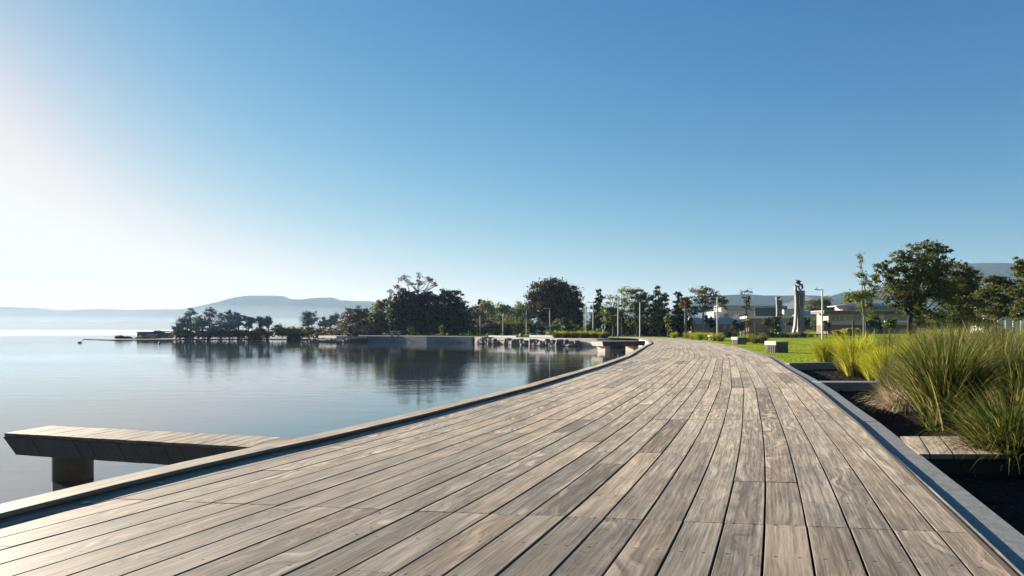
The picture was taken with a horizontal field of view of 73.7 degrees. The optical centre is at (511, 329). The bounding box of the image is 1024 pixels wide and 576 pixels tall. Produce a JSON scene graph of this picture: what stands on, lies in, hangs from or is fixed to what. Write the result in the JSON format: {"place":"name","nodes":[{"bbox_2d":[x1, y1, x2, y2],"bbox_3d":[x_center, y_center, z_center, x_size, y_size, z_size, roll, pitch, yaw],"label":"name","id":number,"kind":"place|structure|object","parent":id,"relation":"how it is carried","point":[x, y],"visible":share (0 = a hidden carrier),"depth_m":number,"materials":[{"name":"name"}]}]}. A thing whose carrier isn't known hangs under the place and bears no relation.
{"place":"outdoors","nodes":[
{"label":"outdoors","id":0,"kind":"place"},
{"bbox_2d":[0,321,339,329],"bbox_3d":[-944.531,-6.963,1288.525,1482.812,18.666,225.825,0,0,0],"label":"shore","id":1,"kind":"structure","parent":0,"point":[76,325],"depth_m":1235.51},
{"bbox_2d":[87,330,503,342],"bbox_3d":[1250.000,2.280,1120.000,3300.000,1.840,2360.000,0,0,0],"label":"ground","id":2,"kind":"structure","parent":0,"point":[338,339],"depth_m":117.55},
{"bbox_2d":[137,331,173,337],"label":"boathouse","id":3,"kind":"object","parent":2,"relation":"on","point":[166,334],"visible":0.82,"depth_m":126.00,"materials":[{"name":"white paint"}]},
{"bbox_2d":[169,322,186,332],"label":"eucalyptus tree","id":4,"kind":"object","parent":2,"relation":"on","point":[177,326],"visible":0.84,"depth_m":123.72,"materials":[{"name":"green plant"}]},
{"bbox_2d":[170,307,199,329],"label":"eucalyptus tree","id":5,"kind":"object","parent":2,"relation":"on","point":[186,319],"visible":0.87,"depth_m":124.37,"materials":[{"name":"green plant"}]},
{"bbox_2d":[169,329,202,338],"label":"shrub","id":6,"kind":"object","parent":2,"relation":"on","point":[185,334],"visible":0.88,"depth_m":121.86,"materials":[{"name":"green plant"}]},
{"bbox_2d":[187,314,207,338],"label":"eucalyptus tree","id":7,"kind":"object","parent":2,"relation":"on","point":[195,326],"visible":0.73,"depth_m":125.51,"materials":[{"name":"green plant"}]},
{"bbox_2d":[192,306,221,332],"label":"eucalyptus tree","id":8,"kind":"object","parent":2,"relation":"on","point":[208,321],"visible":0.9,"depth_m":124.70,"materials":[{"name":"green plant"}]},
{"bbox_2d":[197,329,227,338],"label":"shrub","id":9,"kind":"object","parent":2,"relation":"on","point":[212,334],"visible":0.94,"depth_m":121.74,"materials":[{"name":"green plant"}]},
{"bbox_2d":[217,309,241,338],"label":"eucalyptus tree","id":10,"kind":"object","parent":2,"relation":"on","point":[229,323],"visible":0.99,"depth_m":123.49,"materials":[{"name":"green plant"}]},
{"bbox_2d":[223,328,250,338],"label":"building","id":11,"kind":"structure","parent":2,"relation":"on","point":[236,333],"depth_m":121.84,"materials":[{"name":"grey"}]},
{"bbox_2d":[241,315,257,330],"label":"eucalyptus tree","id":12,"kind":"object","parent":2,"relation":"on","point":[249,321],"visible":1,"depth_m":124.72,"materials":[{"name":"green plant"}]},
{"bbox_2d":[245,327,273,339],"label":"shrub","id":13,"kind":"object","parent":2,"relation":"on","point":[258,333],"visible":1,"depth_m":121.82,"materials":[{"name":"green plant"}]},
{"bbox_2d":[263,315,273,338],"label":"eucalyptus tree","id":14,"kind":"object","parent":2,"relation":"on","point":[268,321],"visible":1,"depth_m":124.81,"materials":[{"name":"green plant"}]},
{"bbox_2d":[267,323,295,338],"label":"shrub","id":15,"kind":"object","parent":2,"relation":"on","point":[279,330],"visible":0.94,"depth_m":123.08,"materials":[{"name":"green plant"}]},
{"bbox_2d":[284,325,307,338],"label":"shrub","id":16,"kind":"object","parent":2,"relation":"on","point":[296,331],"visible":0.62,"depth_m":123.02,"materials":[{"name":"green plant"}]},
{"bbox_2d":[298,310,320,337],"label":"eucalyptus tree","id":17,"kind":"object","parent":2,"relation":"on","point":[306,317],"visible":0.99,"depth_m":127.72,"materials":[{"name":"green plant"}]},
{"bbox_2d":[299,326,331,338],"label":"shrub","id":18,"kind":"object","parent":2,"relation":"on","point":[308,330],"visible":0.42,"depth_m":121.34,"materials":[{"name":"green plant"}]},
{"bbox_2d":[316,312,340,338],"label":"eucalyptus tree","id":19,"kind":"object","parent":2,"relation":"on","point":[333,318],"visible":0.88,"depth_m":126.67,"materials":[{"name":"green plant"}]},
{"bbox_2d":[307,321,380,338],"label":"shrub","id":20,"kind":"object","parent":2,"relation":"on","point":[335,331],"visible":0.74,"depth_m":110.94,"materials":[{"name":"green plant"}]},
{"bbox_2d":[367,336,473,342],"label":"retaining wall","id":21,"kind":"structure","parent":2,"relation":"on","point":[435,339],"depth_m":94.12,"materials":[{"name":"concrete"}]},
{"bbox_2d":[0,337,1023,575],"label":"boardwalk","id":22,"kind":"structure","parent":2,"relation":"on","point":[661,427],"depth_m":4.03,"materials":[{"name":"wood"}]},
{"bbox_2d":[568,339,599,346],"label":"retaining wall","id":23,"kind":"structure","parent":2,"relation":"on","point":[585,343],"depth_m":72.22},
{"bbox_2d":[785,362,837,369],"bbox_3d":[23.913,1.240,21.916,32.290,0.520,0.942,0,0,-7],"label":"garden edging","id":24,"kind":"object","parent":2,"relation":"on","point":[812,365],"visible":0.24,"depth_m":19.91,"materials":[{"name":"concrete"}]},
{"bbox_2d":[813,381,881,390],"bbox_3d":[8.936,1.256,13.028,6.175,0.488,0.498,0,0,3],"label":"garden edging","id":25,"kind":"object","parent":2,"relation":"on","point":[844,385],"visible":0.21,"depth_m":12.93,"materials":[{"name":"concrete"}]},
{"bbox_2d":[900,436,1023,473],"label":"timber crossing","id":26,"kind":"object","parent":2,"relation":"on","point":[952,462],"visible":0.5,"depth_m":5.57,"materials":[{"name":"wood"}]},
{"bbox_2d":[0,330,639,503],"bbox_3d":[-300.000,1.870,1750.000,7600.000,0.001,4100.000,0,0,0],"label":"lake water","id":27,"kind":"structure","parent":0,"point":[276,388],"depth_m":24.35,"materials":[{"name":"blue liquid"}]},
{"bbox_2d":[3,426,293,481],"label":"jetty","id":28,"kind":"object","parent":27,"relation":"in","point":[73,453],"visible":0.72,"depth_m":7.44,"materials":[{"name":"wood"}]},
{"bbox_2d":[590,341,644,351],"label":"jetty","id":29,"kind":"object","parent":27,"relation":"in","point":[603,346],"visible":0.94,"depth_m":56.03,"materials":[{"name":"concrete"}]},
{"bbox_2d":[0,296,650,326],"bbox_3d":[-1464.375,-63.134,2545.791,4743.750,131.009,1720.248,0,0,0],"label":"hills","id":30,"kind":"structure","parent":0,"point":[281,309],"depth_m":2217.54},
{"bbox_2d":[318,336,634,340],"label":"promenade path","id":31,"kind":"structure","parent":0,"point":[601,339],"depth_m":82.25,"materials":[{"name":"concrete"}]},
{"bbox_2d":[0,0,1023,311],"label":"sky","id":32,"kind":"structure","parent":0,"point":[155,154],"materials":[{"name":"blue"}]},
{"bbox_2d":[324,330,1023,362],"bbox_3d":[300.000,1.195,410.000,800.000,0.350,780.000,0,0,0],"label":"lawn","id":33,"kind":"structure","parent":0,"point":[797,342],"depth_m":60.91,"materials":[{"name":"green plant"}]},
{"bbox_2d":[333,305,379,333],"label":"tree","id":34,"kind":"object","parent":33,"relation":"on","point":[357,316],"visible":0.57,"depth_m":115.64,"materials":[{"name":"green plant"}]},
{"bbox_2d":[363,299,388,334],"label":"tree","id":35,"kind":"object","parent":33,"relation":"on","point":[378,314],"visible":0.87,"depth_m":112.50,"materials":[{"name":"green plant"}]},
{"bbox_2d":[385,292,395,334],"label":"tree","id":36,"kind":"object","parent":33,"relation":"on","point":[389,312],"visible":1,"depth_m":108.88,"materials":[{"name":"green plant"}]},
{"bbox_2d":[386,272,437,293],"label":"tall gum tree","id":37,"kind":"object","parent":33,"relation":"on","point":[428,279],"visible":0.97,"depth_m":127.90,"materials":[{"name":"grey plant"}]},
{"bbox_2d":[381,288,448,334],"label":"evergreen tree","id":38,"kind":"object","parent":33,"relation":"on","point":[418,313],"visible":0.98,"depth_m":110.76,"materials":[{"name":"green plant"}]},
{"bbox_2d":[432,288,475,334],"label":"evergreen tree","id":39,"kind":"object","parent":33,"relation":"on","point":[458,312],"visible":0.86,"depth_m":114.09,"materials":[{"name":"green plant"}]},
{"bbox_2d":[445,320,480,334],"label":"shrub","id":40,"kind":"object","parent":33,"relation":"on","point":[474,331],"visible":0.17,"depth_m":123.50,"materials":[{"name":"green plant"}]},
{"bbox_2d":[468,304,489,326],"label":"tree","id":41,"kind":"object","parent":33,"relation":"on","point":[475,312],"visible":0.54,"depth_m":149.33,"materials":[{"name":"green plant"}]},
{"bbox_2d":[467,317,506,334],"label":"shrub","id":42,"kind":"object","parent":33,"relation":"on","point":[483,329],"visible":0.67,"depth_m":127.58,"materials":[{"name":"green plant"}]},
{"bbox_2d":[478,299,498,323],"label":"tree","id":43,"kind":"object","parent":33,"relation":"on","point":[491,313],"visible":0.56,"depth_m":159.50,"materials":[{"name":"green plant"}]},
{"bbox_2d":[489,301,516,325],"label":"tree","id":44,"kind":"object","parent":33,"relation":"on","point":[504,309],"visible":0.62,"depth_m":164.71,"materials":[{"name":"green plant"}]},
{"bbox_2d":[485,316,529,333],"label":"shrub","id":45,"kind":"object","parent":33,"relation":"on","point":[512,324],"visible":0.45,"depth_m":129.62,"materials":[{"name":"green plant"}]},
{"bbox_2d":[505,300,530,321],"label":"tree","id":46,"kind":"object","parent":33,"relation":"on","point":[520,312],"visible":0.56,"depth_m":169.68,"materials":[{"name":"green plant"}]},
{"bbox_2d":[532,320,548,331],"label":"house","id":47,"kind":"structure","parent":33,"relation":"on","point":[537,323],"depth_m":130.00,"materials":[{"name":"grey glass"}]},
{"bbox_2d":[521,274,583,333],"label":"copper beech tree","id":48,"kind":"object","parent":33,"relation":"on","point":[547,294],"visible":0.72,"depth_m":106.65,"materials":[{"name":"green plant"}]},
{"bbox_2d":[552,318,564,331],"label":"young tree","id":49,"kind":"object","parent":33,"relation":"on","point":[556,327],"visible":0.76,"depth_m":94.06,"materials":[{"name":"green plant"}]},
{"bbox_2d":[548,284,589,332],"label":"conifer tree","id":50,"kind":"object","parent":33,"relation":"on","point":[572,312],"visible":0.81,"depth_m":102.45,"materials":[{"name":"green plant"}]},
{"bbox_2d":[567,321,583,333],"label":"young tree","id":51,"kind":"object","parent":33,"relation":"on","point":[575,327],"visible":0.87,"depth_m":92.94,"materials":[{"name":"green plant"}]},
{"bbox_2d":[586,289,608,332],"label":"conifer tree","id":52,"kind":"object","parent":33,"relation":"on","point":[598,323],"visible":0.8,"depth_m":97.74,"materials":[{"name":"green plant"}]},
{"bbox_2d":[597,301,628,336],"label":"tree","id":53,"kind":"object","parent":33,"relation":"on","point":[609,312],"visible":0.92,"depth_m":91.54,"materials":[{"name":"green plant"}]},
{"bbox_2d":[606,284,638,335],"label":"feathery tree","id":54,"kind":"object","parent":33,"relation":"on","point":[622,290],"visible":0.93,"depth_m":93.91,"materials":[{"name":"green plant"}]},
{"bbox_2d":[616,320,644,335],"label":"shrub","id":55,"kind":"object","parent":33,"relation":"on","point":[631,330],"visible":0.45,"depth_m":101.61,"materials":[{"name":"green plant"}]},
{"bbox_2d":[622,287,655,336],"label":"tree","id":56,"kind":"object","parent":33,"relation":"on","point":[634,307],"visible":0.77,"depth_m":92.73,"materials":[{"name":"green plant"}]},
{"bbox_2d":[634,324,666,335],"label":"shrub","id":57,"kind":"object","parent":33,"relation":"on","point":[645,333],"visible":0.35,"depth_m":100.24,"materials":[{"name":"green plant"}]},
{"bbox_2d":[641,285,672,336],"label":"tree","id":58,"kind":"object","parent":33,"relation":"on","point":[660,310],"visible":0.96,"depth_m":91.58,"materials":[{"name":"green plant"}]},
{"bbox_2d":[661,291,695,336],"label":"conifer tree","id":59,"kind":"object","parent":33,"relation":"on","point":[677,323],"visible":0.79,"depth_m":89.60,"materials":[{"name":"green plant"}]},
{"bbox_2d":[678,296,692,333],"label":"orange tree","id":60,"kind":"object","parent":33,"relation":"on","point":[685,299],"visible":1,"depth_m":85.90,"materials":[{"name":"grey plant"}]},
{"bbox_2d":[686,285,729,333],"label":"autumn tree","id":61,"kind":"object","parent":33,"relation":"on","point":[701,300],"visible":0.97,"depth_m":87.86,"materials":[{"name":"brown plant"}]},
{"bbox_2d":[704,315,718,332],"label":"shrub","id":62,"kind":"object","parent":33,"relation":"on","point":[710,321],"visible":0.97,"depth_m":91.82,"materials":[{"name":"green plant"}]},
{"bbox_2d":[688,318,742,332],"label":"building","id":63,"kind":"structure","parent":33,"relation":"on","point":[725,324],"depth_m":118.00,"materials":[{"name":"concrete"}]},
{"bbox_2d":[707,305,754,320],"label":"building","id":64,"kind":"structure","parent":33,"relation":"on","point":[733,311],"depth_m":139.93,"materials":[{"name":"white paint"}]},
{"bbox_2d":[731,337,746,343],"bbox_3d":[15.167,0.775,45.623,0.823,0.490,0.588,0,0,-25],"label":"block seat","id":65,"kind":"object","parent":33,"relation":"on","point":[738,340],"visible":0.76,"depth_m":45.41,"materials":[{"name":"concrete"}]},
{"bbox_2d":[739,288,753,334],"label":"bare young tree","id":66,"kind":"object","parent":33,"relation":"on","point":[747,299],"visible":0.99,"depth_m":73.97,"materials":[{"name":"green plant"}]},
{"bbox_2d":[740,316,789,332],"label":"building","id":67,"kind":"structure","parent":33,"relation":"on","point":[758,320],"depth_m":128.00,"materials":[{"name":"concrete"}]},
{"bbox_2d":[761,317,773,331],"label":"shrub","id":68,"kind":"object","parent":33,"relation":"on","point":[766,322],"visible":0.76,"depth_m":91.93,"materials":[{"name":"green plant"}]},
{"bbox_2d":[755,306,786,315],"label":"warehouse","id":69,"kind":"structure","parent":33,"relation":"on","point":[765,310],"depth_m":150.00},
{"bbox_2d":[764,341,788,352],"bbox_3d":[11.498,0.770,29.635,0.840,0.500,0.600,0,0,-28],"label":"block seat","id":70,"kind":"object","parent":33,"relation":"on","point":[776,346],"visible":1,"depth_m":29.40,"materials":[{"name":"concrete"}]},
{"bbox_2d":[769,314,783,337],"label":"shrub","id":71,"kind":"object","parent":33,"relation":"on","point":[775,323],"visible":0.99,"depth_m":79.92,"materials":[{"name":"green plant"}]},
{"bbox_2d":[775,296,782,333],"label":"sculpture","id":72,"kind":"object","parent":33,"relation":"on","point":[779,307],"visible":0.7,"depth_m":111.74,"materials":[{"name":"stone"}]},
{"bbox_2d":[782,309,796,332],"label":"building","id":73,"kind":"structure","parent":33,"relation":"on","point":[787,312],"depth_m":134.00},
{"bbox_2d":[792,280,805,333],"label":"sculpture","id":74,"kind":"object","parent":33,"relation":"on","point":[799,314],"visible":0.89,"depth_m":91.67,"materials":[{"name":"stone"}]},
{"bbox_2d":[792,311,816,331],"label":"shed","id":75,"kind":"structure","parent":33,"relation":"on","point":[809,314],"depth_m":120.00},
{"bbox_2d":[806,335,839,361],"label":"tussock grass","id":76,"kind":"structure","parent":33,"relation":"on","point":[822,353],"depth_m":21.10,"materials":[{"name":"plant"}]},
{"bbox_2d":[804,295,841,310],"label":"building","id":77,"kind":"structure","parent":33,"relation":"on","point":[816,304],"depth_m":149.48,"materials":[{"name":"white concrete"}]},
{"bbox_2d":[831,328,861,339],"bbox_3d":[29.488,0.523,59.890,2.877,1.299,1.672,0,0,0],"label":"shrub","id":78,"kind":"object","parent":33,"relation":"on","point":[844,330],"visible":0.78,"depth_m":59.82,"materials":[{"name":"green plant"}]},
{"bbox_2d":[842,291,879,303],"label":"tree","id":79,"kind":"object","parent":33,"relation":"on","point":[859,300],"visible":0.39,"depth_m":119.44,"materials":[{"name":"green plant"}]},
{"bbox_2d":[843,251,882,337],"bbox_3d":[16.970,-1.310,32.932,1.942,4.961,1.188,0,0,0],"label":"slender tree","id":80,"kind":"object","parent":33,"relation":"on","point":[864,294],"visible":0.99,"depth_m":32.96,"materials":[{"name":"green plant"}]},
{"bbox_2d":[811,303,917,333],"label":"house","id":81,"kind":"structure","parent":33,"relation":"on","point":[841,317],"depth_m":83.93,"materials":[{"name":"white concrete"}]},
{"bbox_2d":[830,315,843,321],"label":"window","id":82,"kind":"structure","parent":81,"relation":"in","point":[833,318],"depth_m":83.92,"materials":[{"name":"grey glass"}]},
{"bbox_2d":[864,316,887,338],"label":"shrub","id":83,"kind":"object","parent":33,"relation":"on","point":[873,323],"visible":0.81,"depth_m":69.85,"materials":[{"name":"green plant"}]},
{"bbox_2d":[882,318,896,337],"bbox_3d":[33.246,0.102,59.888,1.191,2.136,1.219,0,0,0],"label":"shrub","id":84,"kind":"object","parent":33,"relation":"on","point":[890,323],"visible":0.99,"depth_m":59.83,"materials":[{"name":"green plant"}]},
{"bbox_2d":[870,238,965,341],"bbox_3d":[17.735,-1.410,30.067,3.961,5.164,2.610,0,0,0],"label":"tree","id":85,"kind":"object","parent":33,"relation":"on","point":[910,293],"visible":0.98,"depth_m":29.79,"materials":[{"name":"green plant"}]},
{"bbox_2d":[912,316,938,332],"bbox_3d":[25.368,0.133,42.069,1.768,2.079,1.070,0,0,-17],"label":"shrub","id":86,"kind":"object","parent":33,"relation":"on","point":[920,323],"visible":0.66,"depth_m":41.91,"materials":[{"name":"green plant"}]},
{"bbox_2d":[916,314,1001,340],"bbox_3d":[29.314,-0.078,44.841,6.058,2.498,2.672,0,0,0],"label":"shrub","id":87,"kind":"object","parent":33,"relation":"on","point":[991,322],"visible":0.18,"depth_m":44.57,"materials":[{"name":"green plant"}]},
{"bbox_2d":[923,259,995,335],"bbox_3d":[26.377,-1.448,40.187,3.873,5.240,3.196,0,0,-22],"label":"tree","id":88,"kind":"object","parent":33,"relation":"on","point":[970,282],"visible":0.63,"depth_m":39.62,"materials":[{"name":"green plant"}]},
{"bbox_2d":[970,305,1019,332],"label":"house","id":89,"kind":"structure","parent":33,"relation":"on","point":[1006,319],"depth_m":95.00,"materials":[{"name":"white glass"}]},
{"bbox_2d":[968,274,1023,331],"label":"tree","id":90,"kind":"object","parent":33,"relation":"on","point":[1002,301],"visible":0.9,"depth_m":35.86,"materials":[{"name":"green plant"}]},
{"bbox_2d":[1003,256,1023,321],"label":"tree","id":91,"kind":"object","parent":33,"relation":"on","point":[1016,314],"visible":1,"depth_m":29.94,"materials":[{"name":"green plant"}]},
{"bbox_2d":[738,343,841,361],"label":"lawn grass","id":92,"kind":"structure","parent":0,"point":[790,352],"depth_m":26.80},
{"bbox_2d":[669,263,1023,329],"bbox_3d":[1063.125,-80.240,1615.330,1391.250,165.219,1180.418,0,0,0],"label":"hills","id":93,"kind":"structure","parent":0,"point":[1001,269],"depth_m":1504.67,"materials":[{"name":"plant"}]},
{"bbox_2d":[826,330,886,376],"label":"tussock grass","id":94,"kind":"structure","parent":0,"point":[844,355],"depth_m":16.78,"materials":[{"name":"plant"}]},
{"bbox_2d":[850,343,885,380],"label":"tussock grass","id":95,"kind":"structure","parent":0,"point":[867,377],"depth_m":15.24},
{"bbox_2d":[856,340,918,379],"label":"tussock grass","id":96,"kind":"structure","parent":0,"point":[873,356],"depth_m":14.32,"materials":[{"name":"plant"}]},
{"bbox_2d":[869,328,910,354],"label":"tussock grass","id":97,"kind":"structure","parent":0,"point":[887,341],"depth_m":17.27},
{"bbox_2d":[878,348,933,394],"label":"tussock grass","id":98,"kind":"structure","parent":0,"point":[899,370],"depth_m":11.25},
{"bbox_2d":[799,369,1023,535],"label":"planting bed soil","id":99,"kind":"structure","parent":0,"point":[1004,503],"depth_m":5.46,"materials":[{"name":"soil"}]},
{"bbox_2d":[866,364,899,394],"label":"tussock grass","id":100,"kind":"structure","parent":99,"relation":"on","point":[880,380],"depth_m":12.24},
{"bbox_2d":[852,374,917,414],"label":"tussock grass","id":101,"kind":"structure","parent":99,"relation":"on","point":[890,403],"depth_m":9.67,"materials":[{"name":"plant"}]},
{"bbox_2d":[876,346,909,374],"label":"tussock grass","id":102,"kind":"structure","parent":99,"relation":"on","point":[891,361],"depth_m":13.90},
{"bbox_2d":[879,324,955,354],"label":"tussock grass","id":103,"kind":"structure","parent":99,"relation":"on","point":[904,342],"depth_m":14.59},
{"bbox_2d":[910,369,1023,473],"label":"tussock grass","id":104,"kind":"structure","parent":99,"relation":"on","point":[1003,433],"depth_m":5.64,"materials":[{"name":"plant"}]},
{"bbox_2d":[969,319,1022,344],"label":"tussock grass","id":105,"kind":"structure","parent":99,"relation":"on","point":[998,334],"depth_m":11.18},
{"bbox_2d":[852,320,1023,431],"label":"tussock grass","id":106,"kind":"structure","parent":0,"point":[927,377],"depth_m":7.77,"materials":[{"name":"plant"}]},
{"bbox_2d":[903,329,986,353],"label":"tussock grass","id":107,"kind":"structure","parent":0,"point":[938,340],"depth_m":11.23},
{"bbox_2d":[904,330,988,368],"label":"tussock grass","id":108,"kind":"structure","parent":0,"point":[937,346],"depth_m":10.74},
{"bbox_2d":[903,317,1002,352],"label":"tussock grass","id":109,"kind":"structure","parent":0,"point":[943,338],"depth_m":11.77,"materials":[{"name":"plant"}]},
{"bbox_2d":[942,320,1023,415],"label":"tussock grass","id":110,"kind":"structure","parent":0,"point":[1010,349],"depth_m":8.96,"materials":[{"name":"plant"}]},
{"bbox_2d":[943,314,1023,355],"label":"tussock grass","id":111,"kind":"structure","parent":0,"point":[999,329],"depth_m":10.36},
{"bbox_2d":[979,338,1023,421],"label":"tussock grass","id":112,"kind":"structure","parent":0,"point":[1006,390],"depth_m":8.59,"materials":[{"name":"plant"}]},
{"bbox_2d":[980,325,1023,358],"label":"tussock grass","id":113,"kind":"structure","parent":0,"point":[1016,337],"depth_m":9.70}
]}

